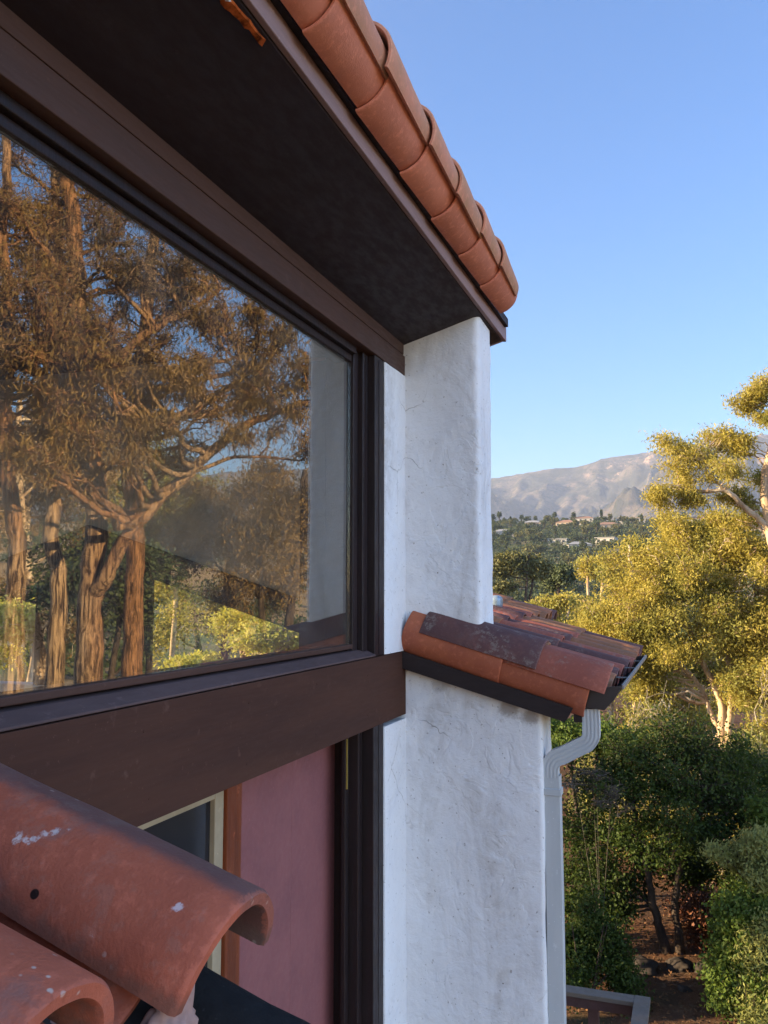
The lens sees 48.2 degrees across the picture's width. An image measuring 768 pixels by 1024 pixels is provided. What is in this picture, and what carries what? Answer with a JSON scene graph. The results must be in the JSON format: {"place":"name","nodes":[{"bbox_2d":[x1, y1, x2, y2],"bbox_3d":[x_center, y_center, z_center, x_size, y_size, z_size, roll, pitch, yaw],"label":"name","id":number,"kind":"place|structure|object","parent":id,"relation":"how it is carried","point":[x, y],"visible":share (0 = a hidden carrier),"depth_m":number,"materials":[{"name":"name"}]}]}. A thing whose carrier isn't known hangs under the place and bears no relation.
{"place":"outdoors","nodes":[
{"label":"outdoors","id":0,"kind":"place"},
{"bbox_2d":[0,524,767,1023],"bbox_3d":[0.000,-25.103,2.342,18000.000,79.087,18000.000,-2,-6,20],"label":"ground","id":1,"kind":"structure","parent":0,"point":[662,988],"depth_m":17.48,"materials":[{"name":"brown soil"}]},
{"bbox_2d":[0,594,35,681],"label":"round tree","id":2,"kind":"object","parent":1,"relation":"on","point":[17,622],"visible":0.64,"depth_m":17.00,"materials":[{"name":"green plant"}]},
{"bbox_2d":[0,583,162,681],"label":"oak tree","id":3,"kind":"object","parent":1,"relation":"on","point":[27,593],"visible":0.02,"depth_m":35.50,"materials":[{"name":"brown plant"}]},
{"bbox_2d":[154,580,206,658],"bbox_3d":[-6.168,5.434,24.936,2.378,8.737,2.324,-2,-6,20],"label":"white trunk tree","id":4,"kind":"object","parent":1,"relation":"on","point":[182,612],"visible":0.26,"depth_m":25.09,"materials":[{"name":"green plant"}]},
{"bbox_2d":[153,646,222,668],"bbox_3d":[-4.291,6.105,18.952,1.763,6.245,1.490,-2,-6,20],"label":"bushy tree","id":5,"kind":"object","parent":1,"relation":"on","point":[195,657],"visible":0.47,"depth_m":19.03,"materials":[{"name":"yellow plant"}]},
{"bbox_2d":[152,583,279,666],"bbox_3d":[-9.007,5.822,46.906,17.880,12.795,13.176,0,-5,-3],"label":"oak tree","id":6,"kind":"object","parent":1,"relation":"on","point":[162,637],"visible":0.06,"depth_m":44.65,"materials":[{"name":"green plant"}]},
{"bbox_2d":[201,604,298,657],"bbox_3d":[-2.654,5.652,21.195,3.965,7.512,4.510,-2,-6,20],"label":"bushy tree","id":7,"kind":"object","parent":1,"relation":"on","point":[253,635],"visible":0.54,"depth_m":20.65,"materials":[{"name":"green plant"}]},
{"bbox_2d":[0,0,646,1023],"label":"house","id":8,"kind":"structure","parent":1,"relation":"on","point":[258,288],"depth_m":3.48,"materials":[{"name":"paint"}]},
{"bbox_2d":[138,783,241,985],"bbox_3d":[-0.897,1.636,1.881,0.180,1.792,2.001,-2,-6,20],"label":"side window","id":9,"kind":"structure","parent":8,"relation":"in","point":[209,828],"depth_m":2.72,"materials":[{"name":"brown wood"}]},
{"bbox_2d":[0,90,383,731],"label":"window","id":10,"kind":"structure","parent":8,"relation":"in","point":[44,174],"depth_m":2.94,"materials":[{"name":"paint"}]},
{"bbox_2d":[566,985,649,1023],"bbox_3d":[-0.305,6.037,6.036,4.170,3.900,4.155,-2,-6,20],"label":"deck railing","id":11,"kind":"object","parent":8,"relation":"attached to","point":[594,1002],"visible":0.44,"depth_m":7.47,"materials":[{"name":"grey paint"}]},
{"bbox_2d":[492,521,495,530],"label":"hillside tree","id":12,"kind":"object","parent":1,"relation":"on","point":[493,526],"visible":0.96,"depth_m":610.42,"materials":[{"name":"green plant"}]},
{"bbox_2d":[492,530,498,538],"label":"hillside tree","id":13,"kind":"object","parent":1,"relation":"on","point":[494,534],"visible":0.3,"depth_m":591.02,"materials":[{"name":"green plant"}]},
{"bbox_2d":[497,511,502,522],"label":"hillside tree","id":14,"kind":"object","parent":1,"relation":"on","point":[499,514],"visible":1,"depth_m":767.44,"materials":[{"name":"green plant"}]},
{"bbox_2d":[493,529,513,536],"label":"hillside house","id":15,"kind":"structure","parent":1,"relation":"on","point":[500,531],"depth_m":611.59,"materials":[{"name":"grey"}]},
{"bbox_2d":[497,534,511,541],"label":"hillside tree","id":16,"kind":"object","parent":1,"relation":"on","point":[502,537],"visible":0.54,"depth_m":558.20,"materials":[{"name":"green plant"}]},
{"bbox_2d":[504,536,508,549],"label":"hillside tree","id":17,"kind":"object","parent":1,"relation":"on","point":[506,541],"visible":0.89,"depth_m":491.64,"materials":[{"name":"green plant"}]},
{"bbox_2d":[502,528,515,534],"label":"hillside tree","id":18,"kind":"object","parent":1,"relation":"on","point":[508,531],"visible":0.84,"depth_m":596.67,"materials":[{"name":"green plant"}]},
{"bbox_2d":[506,546,520,552],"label":"hillside tree","id":19,"kind":"object","parent":1,"relation":"on","point":[514,548],"visible":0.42,"depth_m":479.09,"materials":[{"name":"green plant"}]},
{"bbox_2d":[513,595,523,601],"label":"hillside tree","id":20,"kind":"object","parent":1,"relation":"on","point":[518,598],"visible":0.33,"depth_m":273.76,"materials":[{"name":"green plant"}]},
{"bbox_2d":[514,575,525,588],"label":"hillside tree","id":21,"kind":"object","parent":1,"relation":"on","point":[520,583],"visible":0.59,"depth_m":360.71,"materials":[{"name":"green plant"}]},
{"bbox_2d":[514,530,526,540],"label":"hillside tree","id":22,"kind":"object","parent":1,"relation":"on","point":[521,534],"visible":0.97,"depth_m":572.45,"materials":[{"name":"green plant"}]},
{"bbox_2d":[509,590,534,601],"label":"hillside tree","id":23,"kind":"object","parent":1,"relation":"on","point":[521,593],"visible":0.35,"depth_m":278.46,"materials":[{"name":"green plant"}]},
{"bbox_2d":[492,545,557,602],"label":"round tree","id":24,"kind":"object","parent":1,"relation":"on","point":[512,564],"visible":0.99,"depth_m":107.02,"materials":[{"name":"green plant"}]},
{"bbox_2d":[520,523,532,530],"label":"hillside tree","id":25,"kind":"object","parent":1,"relation":"on","point":[523,526],"visible":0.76,"depth_m":657.04,"materials":[{"name":"green plant"}]},
{"bbox_2d":[522,516,531,520],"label":"hillside tree","id":26,"kind":"object","parent":1,"relation":"on","point":[525,518],"visible":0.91,"depth_m":781.16,"materials":[{"name":"green plant"}]},
{"bbox_2d":[522,544,537,556],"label":"hillside tree","id":27,"kind":"object","parent":1,"relation":"on","point":[529,547],"visible":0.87,"depth_m":472.39,"materials":[{"name":"green plant"}]},
{"bbox_2d":[522,580,537,589],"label":"hillside tree","id":28,"kind":"object","parent":1,"relation":"on","point":[529,584],"visible":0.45,"depth_m":354.77,"materials":[{"name":"green plant"}]},
{"bbox_2d":[524,528,537,536],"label":"hillside tree","id":29,"kind":"object","parent":1,"relation":"on","point":[528,531],"visible":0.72,"depth_m":585.47,"materials":[{"name":"green plant"}]},
{"bbox_2d":[526,534,539,541],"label":"hillside tree","id":30,"kind":"object","parent":1,"relation":"on","point":[533,537],"visible":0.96,"depth_m":555.92,"materials":[{"name":"green plant"}]},
{"bbox_2d":[525,520,540,524],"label":"hillside house","id":31,"kind":"structure","parent":1,"relation":"on","point":[535,521],"depth_m":743.63,"materials":[{"name":"grey"}]},
{"bbox_2d":[534,531,545,538],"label":"hillside tree","id":32,"kind":"object","parent":1,"relation":"on","point":[540,534],"visible":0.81,"depth_m":561.83,"materials":[{"name":"green plant"}]},
{"bbox_2d":[533,544,547,553],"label":"hillside tree","id":33,"kind":"object","parent":1,"relation":"on","point":[541,548],"visible":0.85,"depth_m":476.67,"materials":[{"name":"green plant"}]},
{"bbox_2d":[535,543,550,552],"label":"hillside tree","id":34,"kind":"object","parent":1,"relation":"on","point":[544,547],"visible":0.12,"depth_m":499.27,"materials":[{"name":"green plant"}]},
{"bbox_2d":[538,586,552,597],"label":"hillside tree","id":35,"kind":"object","parent":1,"relation":"on","point":[543,592],"visible":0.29,"depth_m":275.06,"materials":[{"name":"green plant"}]},
{"bbox_2d":[543,515,551,520],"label":"hillside tree","id":36,"kind":"object","parent":1,"relation":"on","point":[547,517],"visible":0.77,"depth_m":782.58,"materials":[{"name":"green plant"}]},
{"bbox_2d":[549,518,554,527],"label":"hillside tree","id":37,"kind":"object","parent":1,"relation":"on","point":[552,521],"visible":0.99,"depth_m":667.23,"materials":[{"name":"green plant"}]},
{"bbox_2d":[553,524,556,537],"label":"hillside tree","id":38,"kind":"object","parent":1,"relation":"on","point":[555,528],"visible":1,"depth_m":587.31,"materials":[{"name":"green plant"}]},
{"bbox_2d":[525,587,588,621],"bbox_3d":[11.537,9.792,58.254,5.237,9.414,6.210,-2,-6,20],"label":"bushy tree","id":39,"kind":"object","parent":1,"relation":"on","point":[558,603],"visible":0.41,"depth_m":57.65,"materials":[{"name":"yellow plant"}]},
{"bbox_2d":[547,538,567,545],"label":"hillside house","id":40,"kind":"structure","parent":1,"relation":"on","point":[563,540],"depth_m":552.86,"materials":[{"name":"grey"}]},
{"bbox_2d":[536,561,581,621],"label":"round tree","id":41,"kind":"object","parent":1,"relation":"on","point":[564,575],"visible":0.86,"depth_m":115.94,"materials":[{"name":"green plant"}]},
{"bbox_2d":[555,520,572,525],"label":"hillside house","id":42,"kind":"structure","parent":1,"relation":"on","point":[566,522],"depth_m":734.98,"materials":[{"name":"tile"}]},
{"bbox_2d":[559,545,571,553],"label":"hillside tree","id":43,"kind":"object","parent":1,"relation":"on","point":[565,549],"visible":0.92,"depth_m":445.00,"materials":[{"name":"green plant"}]},
{"bbox_2d":[560,527,572,537],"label":"hillside tree","id":44,"kind":"object","parent":1,"relation":"on","point":[566,531],"visible":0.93,"depth_m":583.90,"materials":[{"name":"green plant"}]},
{"bbox_2d":[562,552,576,565],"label":"hillside tree","id":45,"kind":"object","parent":1,"relation":"on","point":[569,558],"visible":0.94,"depth_m":432.41,"materials":[{"name":"green plant"}]},
{"bbox_2d":[567,582,580,593],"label":"hillside tree","id":46,"kind":"object","parent":1,"relation":"on","point":[575,588],"visible":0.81,"depth_m":310.94,"materials":[{"name":"green plant"}]},
{"bbox_2d":[570,534,578,539],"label":"hillside tree","id":47,"kind":"object","parent":1,"relation":"on","point":[575,536],"visible":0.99,"depth_m":567.82,"materials":[{"name":"green plant"}]},
{"bbox_2d":[573,519,579,527],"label":"hillside tree","id":48,"kind":"object","parent":1,"relation":"on","point":[576,523],"visible":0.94,"depth_m":656.30,"materials":[{"name":"green plant"}]},
{"bbox_2d":[572,545,584,552],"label":"hillside tree","id":49,"kind":"object","parent":1,"relation":"on","point":[575,549],"visible":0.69,"depth_m":470.18,"materials":[{"name":"green plant"}]},
{"bbox_2d":[567,542,591,547],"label":"hillside house","id":50,"kind":"structure","parent":1,"relation":"on","point":[578,544],"depth_m":519.22,"materials":[{"name":"grey"}]},
{"bbox_2d":[572,516,593,524],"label":"hillside house","id":51,"kind":"structure","parent":1,"relation":"on","point":[586,518],"depth_m":777.88,"materials":[{"name":"tile"}]},
{"bbox_2d":[579,540,587,551],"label":"hillside tree","id":52,"kind":"object","parent":1,"relation":"on","point":[583,545],"visible":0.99,"depth_m":461.21,"materials":[{"name":"green plant"}]},
{"bbox_2d":[580,520,589,525],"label":"hillside tree","id":53,"kind":"object","parent":1,"relation":"on","point":[583,522],"visible":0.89,"depth_m":697.91,"materials":[{"name":"green plant"}]},
{"bbox_2d":[580,551,591,556],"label":"hillside tree","id":54,"kind":"object","parent":1,"relation":"on","point":[583,553],"visible":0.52,"depth_m":450.84,"materials":[{"name":"green plant"}]},
{"bbox_2d":[579,524,594,537],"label":"hillside tree","id":55,"kind":"object","parent":1,"relation":"on","point":[587,528],"visible":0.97,"depth_m":596.41,"materials":[{"name":"green plant"}]},
{"bbox_2d":[588,531,591,542],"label":"hillside tree","id":56,"kind":"object","parent":1,"relation":"on","point":[590,535],"visible":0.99,"depth_m":529.15,"materials":[{"name":"green plant"}]},
{"bbox_2d":[570,550,614,604],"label":"eucalyptus tree","id":57,"kind":"object","parent":1,"relation":"on","point":[584,569],"visible":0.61,"depth_m":71.89,"materials":[{"name":"yellow plant"}]},
{"bbox_2d":[560,592,629,728],"bbox_3d":[12.069,8.133,45.697,4.847,7.907,5.507,3,-6,-28],"label":"bushy tree","id":58,"kind":"object","parent":1,"relation":"on","point":[611,706],"visible":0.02,"depth_m":46.05,"materials":[{"name":"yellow plant"}]},
{"bbox_2d":[593,520,600,532],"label":"hillside tree","id":59,"kind":"object","parent":1,"relation":"on","point":[596,525],"visible":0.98,"depth_m":603.07,"materials":[{"name":"green plant"}]},
{"bbox_2d":[550,711,652,886],"bbox_3d":[4.590,6.849,19.635,3.292,4.532,3.260,-2,-6,20],"label":"oak tree","id":60,"kind":"object","parent":1,"relation":"on","point":[567,730],"visible":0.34,"depth_m":19.64,"materials":[{"name":"green plant"}]},
{"bbox_2d":[562,764,645,915],"bbox_3d":[4.141,6.842,16.302,1.609,3.912,1.518,-4,-7,36],"label":"shrub","id":61,"kind":"object","parent":1,"relation":"on","point":[598,778],"visible":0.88,"depth_m":16.40,"materials":[{"name":"green plant"}]},
{"bbox_2d":[597,540,612,547],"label":"hillside tree","id":62,"kind":"object","parent":1,"relation":"on","point":[603,543],"visible":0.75,"depth_m":499.56,"materials":[{"name":"green plant"}]},
{"bbox_2d":[594,537,617,545],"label":"hillside house","id":63,"kind":"structure","parent":1,"relation":"on","point":[606,538],"depth_m":535.61,"materials":[{"name":"grey"}]},
{"bbox_2d":[603,526,608,535],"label":"hillside tree","id":64,"kind":"object","parent":1,"relation":"on","point":[605,530],"visible":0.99,"depth_m":567.70,"materials":[{"name":"green plant"}]},
{"bbox_2d":[563,707,649,824],"bbox_3d":[7.096,8.229,26.421,3.316,4.352,3.087,1,-5,-6],"label":"shrub","id":65,"kind":"object","parent":1,"relation":"on","point":[591,760],"visible":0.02,"depth_m":26.51,"materials":[{"name":"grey plant"}]},
{"bbox_2d":[600,522,620,527],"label":"hillside house","id":66,"kind":"structure","parent":1,"relation":"on","point":[605,524],"depth_m":678.63,"materials":[{"name":"paint"}]},
{"bbox_2d":[565,876,657,1018],"bbox_3d":[3.596,7.658,14.873,1.742,2.628,1.976,5,-7,-44],"label":"shrub","id":67,"kind":"object","parent":1,"relation":"on","point":[595,948],"visible":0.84,"depth_m":14.82,"materials":[{"name":"green plant"}]},
{"bbox_2d":[609,523,621,529],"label":"hillside tree","id":68,"kind":"object","parent":1,"relation":"on","point":[616,526],"visible":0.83,"depth_m":631.43,"materials":[{"name":"green plant"}]},
{"bbox_2d":[611,540,619,549],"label":"hillside tree","id":69,"kind":"object","parent":1,"relation":"on","point":[614,543],"visible":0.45,"depth_m":504.52,"materials":[{"name":"green plant"}]},
{"bbox_2d":[609,528,622,535],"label":"hillside tree","id":70,"kind":"object","parent":1,"relation":"on","point":[617,531],"visible":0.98,"depth_m":564.28,"materials":[{"name":"green plant"}]},
{"bbox_2d":[618,516,628,523],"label":"hillside tree","id":71,"kind":"object","parent":1,"relation":"on","point":[623,518],"visible":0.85,"depth_m":732.18,"materials":[{"name":"green plant"}]},
{"bbox_2d":[491,518,767,677],"bbox_3d":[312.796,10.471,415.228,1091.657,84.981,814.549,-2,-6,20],"label":"hillside woodland","id":72,"kind":"object","parent":1,"relation":"on","point":[554,551],"visible":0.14,"depth_m":546.07,"materials":[{"name":"green plant"}]},
{"bbox_2d":[615,517,645,523],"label":"hillside house","id":73,"kind":"structure","parent":1,"relation":"on","point":[616,519],"depth_m":764.36,"materials":[{"name":"grey"}]},
{"bbox_2d":[622,642,638,717],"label":"bushy tree","id":74,"kind":"object","parent":1,"relation":"on","point":[627,699],"depth_m":39.98,"materials":[{"name":"green plant"}]},
{"bbox_2d":[588,531,674,713],"bbox_3d":[17.520,7.744,58.836,6.526,13.447,6.358,-2,-6,20],"label":"eucalyptus tree","id":75,"kind":"object","parent":1,"relation":"on","point":[633,539],"visible":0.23,"depth_m":58.92,"materials":[{"name":"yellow plant"}]},
{"bbox_2d":[576,681,697,809],"bbox_3d":[8.775,8.147,28.950,4.365,4.807,3.563,-5,-7,42],"label":"shrub","id":76,"kind":"object","parent":1,"relation":"on","point":[642,716],"visible":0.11,"depth_m":29.17,"materials":[{"name":"green plant"}]},
{"bbox_2d":[638,524,643,532],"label":"hillside tree","id":77,"kind":"object","parent":1,"relation":"on","point":[641,528],"visible":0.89,"depth_m":557.34,"materials":[{"name":"green plant"}]},
{"bbox_2d":[637,531,649,538],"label":"hillside tree","id":78,"kind":"object","parent":1,"relation":"on","point":[643,533],"visible":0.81,"depth_m":538.58,"materials":[{"name":"green plant"}]},
{"bbox_2d":[634,955,658,975],"bbox_3d":[4.832,8.604,16.173,0.730,0.413,0.561,-2,-6,20],"label":"rock","id":79,"kind":"object","parent":1,"relation":"on","point":[651,965],"visible":0.45,"depth_m":16.00,"materials":[{"name":"grey stone"}]},
{"bbox_2d":[563,812,741,1023],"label":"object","id":80,"kind":"structure","parent":1,"relation":"on","point":[719,1015],"depth_m":15.84,"materials":[{"name":"brown plant"}]},
{"bbox_2d":[647,525,658,533],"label":"hillside tree","id":81,"kind":"object","parent":1,"relation":"on","point":[651,528],"visible":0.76,"depth_m":575.63,"materials":[{"name":"green plant"}]},
{"bbox_2d":[604,669,717,749],"bbox_3d":[12.164,8.752,37.252,6.158,4.827,5.165,-2,-6,20],"label":"shrub","id":82,"kind":"object","parent":1,"relation":"on","point":[692,710],"visible":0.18,"depth_m":36.91,"materials":[{"name":"green plant"}]},
{"bbox_2d":[560,501,767,747],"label":"eucalyptus tree","id":83,"kind":"object","parent":1,"relation":"on","point":[717,552],"visible":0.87,"depth_m":32.75,"materials":[{"name":"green plant"}]},
{"bbox_2d":[561,700,767,954],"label":"oak tree","id":84,"kind":"object","parent":1,"relation":"on","point":[728,772],"visible":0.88,"depth_m":16.92,"materials":[{"name":"green plant"}]},
{"bbox_2d":[582,727,767,888],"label":"shrub","id":85,"kind":"object","parent":1,"relation":"on","point":[668,812],"visible":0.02,"depth_m":22.00,"materials":[{"name":"green plant"}]},
{"bbox_2d":[665,956,692,972],"bbox_3d":[5.567,8.576,16.187,0.504,0.326,0.417,-2,-6,20],"label":"rock","id":86,"kind":"object","parent":1,"relation":"on","point":[677,964],"visible":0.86,"depth_m":16.09,"materials":[{"name":"grey stone"}]},
{"bbox_2d":[677,985,692,992],"bbox_3d":[5.373,8.520,15.307,0.264,0.148,0.230,-2,-6,20],"label":"rock","id":87,"kind":"object","parent":1,"relation":"on","point":[683,988],"visible":1,"depth_m":15.25,"materials":[{"name":"grey stone"}]},
{"bbox_2d":[661,864,726,955],"bbox_3d":[6.842,7.983,17.538,2.534,2.111,2.936,-2,-6,20],"label":"shrub","id":88,"kind":"object","parent":1,"relation":"on","point":[694,916],"visible":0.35,"depth_m":17.06,"materials":[{"name":"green plant"}]},
{"bbox_2d":[692,960,705,974],"bbox_3d":[5.990,8.563,16.028,0.484,0.292,0.417,-2,-6,20],"label":"rock","id":89,"kind":"object","parent":1,"relation":"on","point":[699,968],"visible":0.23,"depth_m":15.97,"materials":[{"name":"grey stone"}]},
{"bbox_2d":[638,367,767,543],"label":"eucalyptus tree","id":90,"kind":"object","parent":1,"relation":"on","point":[685,453],"visible":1,"depth_m":31.50,"materials":[{"name":"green plant"}]},
{"bbox_2d":[656,741,767,826],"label":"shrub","id":91,"kind":"object","parent":1,"relation":"on","point":[765,782],"visible":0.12,"depth_m":21.38,"materials":[{"name":"green plant"}]},
{"bbox_2d":[670,632,767,740],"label":"bushy tree","id":92,"kind":"object","parent":1,"relation":"on","point":[699,673],"visible":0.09,"depth_m":40.80,"materials":[{"name":"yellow plant"}]},
{"bbox_2d":[691,877,767,1023],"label":"shrub","id":93,"kind":"object","parent":1,"relation":"on","point":[731,910],"visible":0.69,"depth_m":14.09,"materials":[{"name":"green plant"}]},
{"bbox_2d":[697,819,767,895],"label":"shrub","id":94,"kind":"object","parent":1,"relation":"on","point":[745,856],"visible":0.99,"depth_m":14.70,"materials":[{"name":"green plant"}]},
{"bbox_2d":[698,790,767,938],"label":"shrub","id":95,"kind":"object","parent":1,"relation":"on","point":[758,806],"visible":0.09,"depth_m":15.98,"materials":[{"name":"green plant"}]},
{"bbox_2d":[703,641,766,729],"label":"eucalyptus tree","id":96,"kind":"object","parent":1,"relation":"on","point":[758,710],"visible":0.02,"depth_m":39.41,"materials":[{"name":"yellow plant"}]},
{"bbox_2d":[706,722,767,827],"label":"shrub","id":97,"kind":"object","parent":1,"relation":"on","point":[760,745],"visible":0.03,"depth_m":23.73,"materials":[{"name":"green plant"}]},
{"bbox_2d":[720,904,767,1023],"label":"shrub","id":98,"kind":"object","parent":1,"relation":"on","point":[758,955],"visible":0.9,"depth_m":13.79,"materials":[{"name":"green plant"}]},
{"bbox_2d":[734,651,767,753],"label":"shrub","id":99,"kind":"object","parent":1,"relation":"on","point":[761,726],"visible":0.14,"depth_m":29.69,"materials":[{"name":"green plant"}]},
{"bbox_2d":[364,0,767,477],"label":"sky","id":100,"kind":"structure","parent":0,"point":[615,151],"materials":[{"name":"blue"}]},
{"bbox_2d":[491,434,767,523],"bbox_3d":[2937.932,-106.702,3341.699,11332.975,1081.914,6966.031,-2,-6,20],"label":"mountains","id":101,"kind":"structure","parent":0,"point":[614,486],"depth_m":4942.08,"materials":[{"name":"grey stone"}]}
]}

